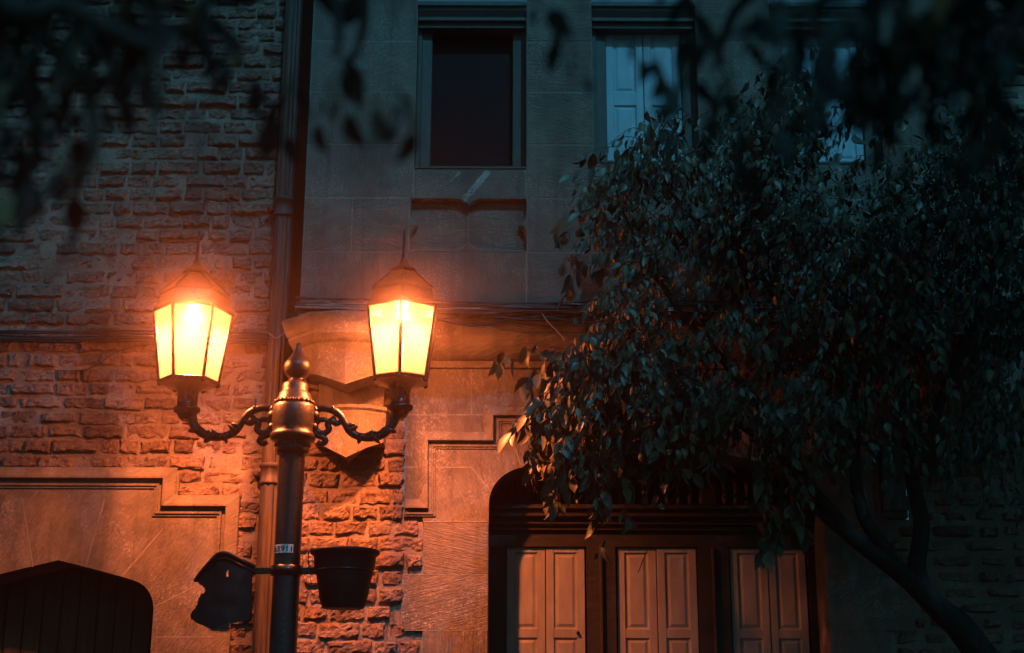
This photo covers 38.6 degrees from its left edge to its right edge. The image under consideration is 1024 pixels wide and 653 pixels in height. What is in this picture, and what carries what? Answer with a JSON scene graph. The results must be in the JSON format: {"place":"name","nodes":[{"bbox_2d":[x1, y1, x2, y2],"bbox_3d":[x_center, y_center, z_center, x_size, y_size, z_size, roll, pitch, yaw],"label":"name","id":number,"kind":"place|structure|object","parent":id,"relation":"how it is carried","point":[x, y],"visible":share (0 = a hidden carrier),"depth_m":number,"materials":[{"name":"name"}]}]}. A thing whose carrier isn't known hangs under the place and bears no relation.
{"place":"outdoors","nodes":[
{"label":"outdoors","id":0,"kind":"place"},
{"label":"pavement","id":1,"kind":"structure","parent":0,"visible":0},
{"bbox_2d":[0,0,285,652],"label":"brick house","id":2,"kind":"structure","parent":1,"relation":"on","point":[129,505],"depth_m":9.92,"materials":[{"name":"brick"}]},
{"bbox_2d":[0,567,153,652],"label":"door","id":3,"kind":"structure","parent":2,"relation":"in","point":[70,610],"depth_m":9.81,"materials":[{"name":"brown wood"}]},
{"bbox_2d":[54,343,154,370],"bbox_3d":[-2.752,0.207,9.896,0.688,0.201,0.007,0,-16,0],"label":"wire","id":4,"kind":"object","parent":2,"relation":"attached to","point":[105,359],"visible":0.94,"depth_m":9.89,"materials":[{"name":"rubber"}]},
{"bbox_2d":[0,337,267,342],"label":"cable","id":5,"kind":"object","parent":2,"relation":"attached to","point":[190,339],"visible":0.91,"depth_m":9.94,"materials":[{"name":"rubber"}]},
{"bbox_2d":[0,332,267,336],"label":"cable","id":6,"kind":"object","parent":2,"relation":"attached to","point":[186,335],"visible":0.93,"depth_m":9.95,"materials":[{"name":"rubber"}]},
{"bbox_2d":[0,330,267,334],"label":"cable","id":7,"kind":"object","parent":2,"relation":"attached to","point":[203,333],"visible":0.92,"depth_m":9.96,"materials":[{"name":"rubber"}]},
{"bbox_2d":[0,334,267,339],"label":"cable","id":8,"kind":"object","parent":2,"relation":"attached to","point":[81,336],"visible":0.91,"depth_m":9.95,"materials":[{"name":"rubber"}]},
{"bbox_2d":[0,339,267,344],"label":"cable","id":9,"kind":"object","parent":2,"relation":"attached to","point":[128,341],"visible":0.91,"depth_m":9.94,"materials":[{"name":"rubber"}]},
{"bbox_2d":[251,0,302,652],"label":"downpipe","id":10,"kind":"object","parent":2,"relation":"attached to","point":[282,208],"visible":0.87,"depth_m":9.92,"materials":[{"name":"metal"}]},
{"bbox_2d":[152,228,437,652],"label":"lamp post","id":11,"kind":"object","parent":1,"relation":"on","point":[195,292],"visible":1,"depth_m":8.86,"materials":[{"name":"black metal"}]},
{"bbox_2d":[190,551,255,630],"bbox_3d":[-1.685,1.559,8.564,0.358,0.451,0.274,11,-20,-32],"label":"planter","id":12,"kind":"object","parent":11,"relation":"attached to","point":[223,600],"visible":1,"depth_m":8.49,"materials":[{"name":"black plastic"}]},
{"bbox_2d":[308,546,379,610],"bbox_3d":[-0.995,1.486,8.612,0.426,0.351,0.415,0,-16,0],"label":"planter","id":13,"kind":"object","parent":11,"relation":"attached to","point":[343,589],"visible":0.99,"depth_m":8.48,"materials":[{"name":"black plastic"}]},
{"bbox_2d":[282,0,1022,652],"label":"stone house","id":14,"kind":"structure","parent":1,"relation":"on","point":[512,132],"depth_m":9.87,"materials":[{"name":"beige stone"}]},
{"bbox_2d":[414,1,526,168],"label":"window","id":15,"kind":"structure","parent":14,"relation":"in","point":[471,109],"depth_m":10.36,"materials":[{"name":"black glass"}]},
{"bbox_2d":[295,304,744,310],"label":"cable","id":16,"kind":"object","parent":14,"relation":"attached to","point":[480,308],"visible":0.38,"depth_m":9.64,"materials":[{"name":"rubber"}]},
{"bbox_2d":[492,310,937,313],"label":"cable","id":17,"kind":"object","parent":16,"relation":"on","point":[515,311],"visible":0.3,"depth_m":9.64,"materials":[{"name":"rubber"}]},
{"bbox_2d":[295,295,772,304],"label":"cable","id":18,"kind":"object","parent":14,"relation":"attached to","point":[550,302],"visible":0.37,"depth_m":9.67,"materials":[{"name":"rubber"}]},
{"bbox_2d":[294,314,790,323],"bbox_3d":[0.921,-0.047,9.637,4.712,0.052,0.048,0,-16,0],"label":"cable","id":19,"kind":"object","parent":14,"relation":"attached to","point":[530,319],"visible":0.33,"depth_m":9.64,"materials":[{"name":"rubber"}]},
{"bbox_2d":[329,305,930,320],"bbox_3d":[0.921,-0.084,9.652,4.712,0.104,0.034,0,-16,0],"label":"cable","id":20,"kind":"object","parent":19,"relation":"on","point":[549,316],"visible":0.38,"depth_m":9.65,"materials":[{"name":"rubber"}]},
{"bbox_2d":[487,316,597,325],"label":"cable","id":21,"kind":"object","parent":14,"relation":"attached to","point":[534,325],"visible":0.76,"depth_m":9.64,"materials":[{"name":"rubber"}]},
{"bbox_2d":[455,315,642,332],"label":"cable","id":22,"kind":"object","parent":14,"relation":"attached to","point":[525,331],"visible":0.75,"depth_m":9.62,"materials":[{"name":"rubber"}]},
{"bbox_2d":[294,312,898,326],"bbox_3d":[0.921,-0.042,9.638,4.714,0.091,0.052,0,-16,0],"label":"cable","id":23,"kind":"object","parent":14,"relation":"attached to","point":[506,320],"visible":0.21,"depth_m":9.64,"materials":[{"name":"rubber"}]},
{"bbox_2d":[542,313,564,340],"bbox_3d":[0.273,0.003,9.605,0.157,0.188,0.008,0,-16,0],"label":"wire","id":24,"kind":"object","parent":23,"relation":"hanging from","point":[553,326],"visible":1,"depth_m":9.60,"materials":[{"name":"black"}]},
{"bbox_2d":[295,309,920,317],"bbox_3d":[0.921,-0.095,9.653,4.712,0.064,0.047,0,-16,0],"label":"cable","id":25,"kind":"object","parent":14,"relation":"attached to","point":[468,312],"visible":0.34,"depth_m":9.63,"materials":[{"name":"rubber"}]},
{"bbox_2d":[326,303,945,309],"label":"cable","id":26,"kind":"object","parent":25,"relation":"on","point":[496,306],"visible":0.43,"depth_m":9.65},
{"bbox_2d":[304,309,932,316],"bbox_3d":[0.921,-0.096,9.654,4.713,0.066,0.054,0,-16,0],"label":"cable","id":27,"kind":"object","parent":14,"relation":"attached to","point":[496,313],"visible":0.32,"depth_m":9.64,"materials":[{"name":"rubber"}]},
{"bbox_2d":[295,308,863,314],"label":"cable","id":28,"kind":"object","parent":27,"relation":"on","point":[532,313],"visible":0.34,"depth_m":9.65,"materials":[{"name":"rubber"}]},
{"bbox_2d":[295,306,937,312],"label":"cable","id":29,"kind":"object","parent":27,"relation":"on","point":[441,309],"visible":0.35,"depth_m":9.64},
{"bbox_2d":[592,2,699,162],"bbox_3d":[0.930,-1.688,10.294,0.734,1.236,0.220,0,-16,0],"label":"window","id":30,"kind":"structure","parent":14,"relation":"in","point":[619,104],"depth_m":10.37,"materials":[{"name":"blue paint"}]},
{"bbox_2d":[295,303,997,308],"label":"cable","id":31,"kind":"object","parent":14,"relation":"attached to","point":[517,307],"visible":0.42,"depth_m":9.65,"materials":[{"name":"rubber"}]},
{"bbox_2d":[295,302,997,308],"bbox_3d":[0.921,-0.135,9.662,4.711,0.036,0.042,0,-16,0],"label":"cable","id":32,"kind":"object","parent":14,"relation":"attached to","point":[484,305],"visible":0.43,"depth_m":9.66,"materials":[{"name":"rubber"}]},
{"bbox_2d":[307,300,353,307],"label":"cable","id":33,"kind":"object","parent":32,"relation":"on","point":[326,301],"visible":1,"depth_m":9.66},
{"bbox_2d":[296,297,996,306],"bbox_3d":[0.922,-0.157,9.667,4.712,0.061,0.047,0,-16,0],"label":"cable","id":34,"kind":"object","parent":32,"relation":"on","point":[705,305],"visible":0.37,"depth_m":9.67,"materials":[{"name":"rubber"}]},
{"bbox_2d":[305,304,996,310],"bbox_3d":[0.921,-0.129,9.662,4.712,0.038,0.047,0,-16,0],"label":"cable","id":35,"kind":"object","parent":14,"relation":"attached to","point":[501,308],"visible":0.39,"depth_m":9.65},
{"bbox_2d":[488,455,819,652],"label":"triple window","id":36,"kind":"structure","parent":14,"relation":"in","point":[776,612],"depth_m":9.87,"materials":[{"name":"brown wood"}]},
{"bbox_2d":[769,2,884,163],"bbox_3d":[2.193,-1.684,10.294,0.740,1.236,0.220,0,-16,0],"label":"window","id":37,"kind":"structure","parent":14,"relation":"in","point":[851,150],"depth_m":10.30,"materials":[{"name":"blue paint"}]},
{"bbox_2d":[488,45,1023,652],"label":"leaning tree","id":38,"kind":"object","parent":1,"relation":"on","point":[638,415],"visible":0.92,"depth_m":8.69,"materials":[{"name":"green plant"}]},
{"bbox_2d":[889,2,1023,652],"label":"brick house","id":39,"kind":"structure","parent":1,"relation":"on","point":[975,575],"depth_m":9.60,"materials":[{"name":"brown brick"}]},
{"label":"road","id":40,"kind":"structure","parent":0,"visible":0},
{"bbox_2d":[0,0,432,278],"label":"street tree","id":41,"kind":"object","parent":40,"relation":"on","point":[97,37],"visible":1,"depth_m":2.49,"materials":[{"name":"green plant"}]},
{"bbox_2d":[529,0,1023,229],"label":"street tree","id":42,"kind":"object","parent":40,"relation":"on","point":[927,42],"visible":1,"depth_m":2.42,"materials":[{"name":"green plant"}]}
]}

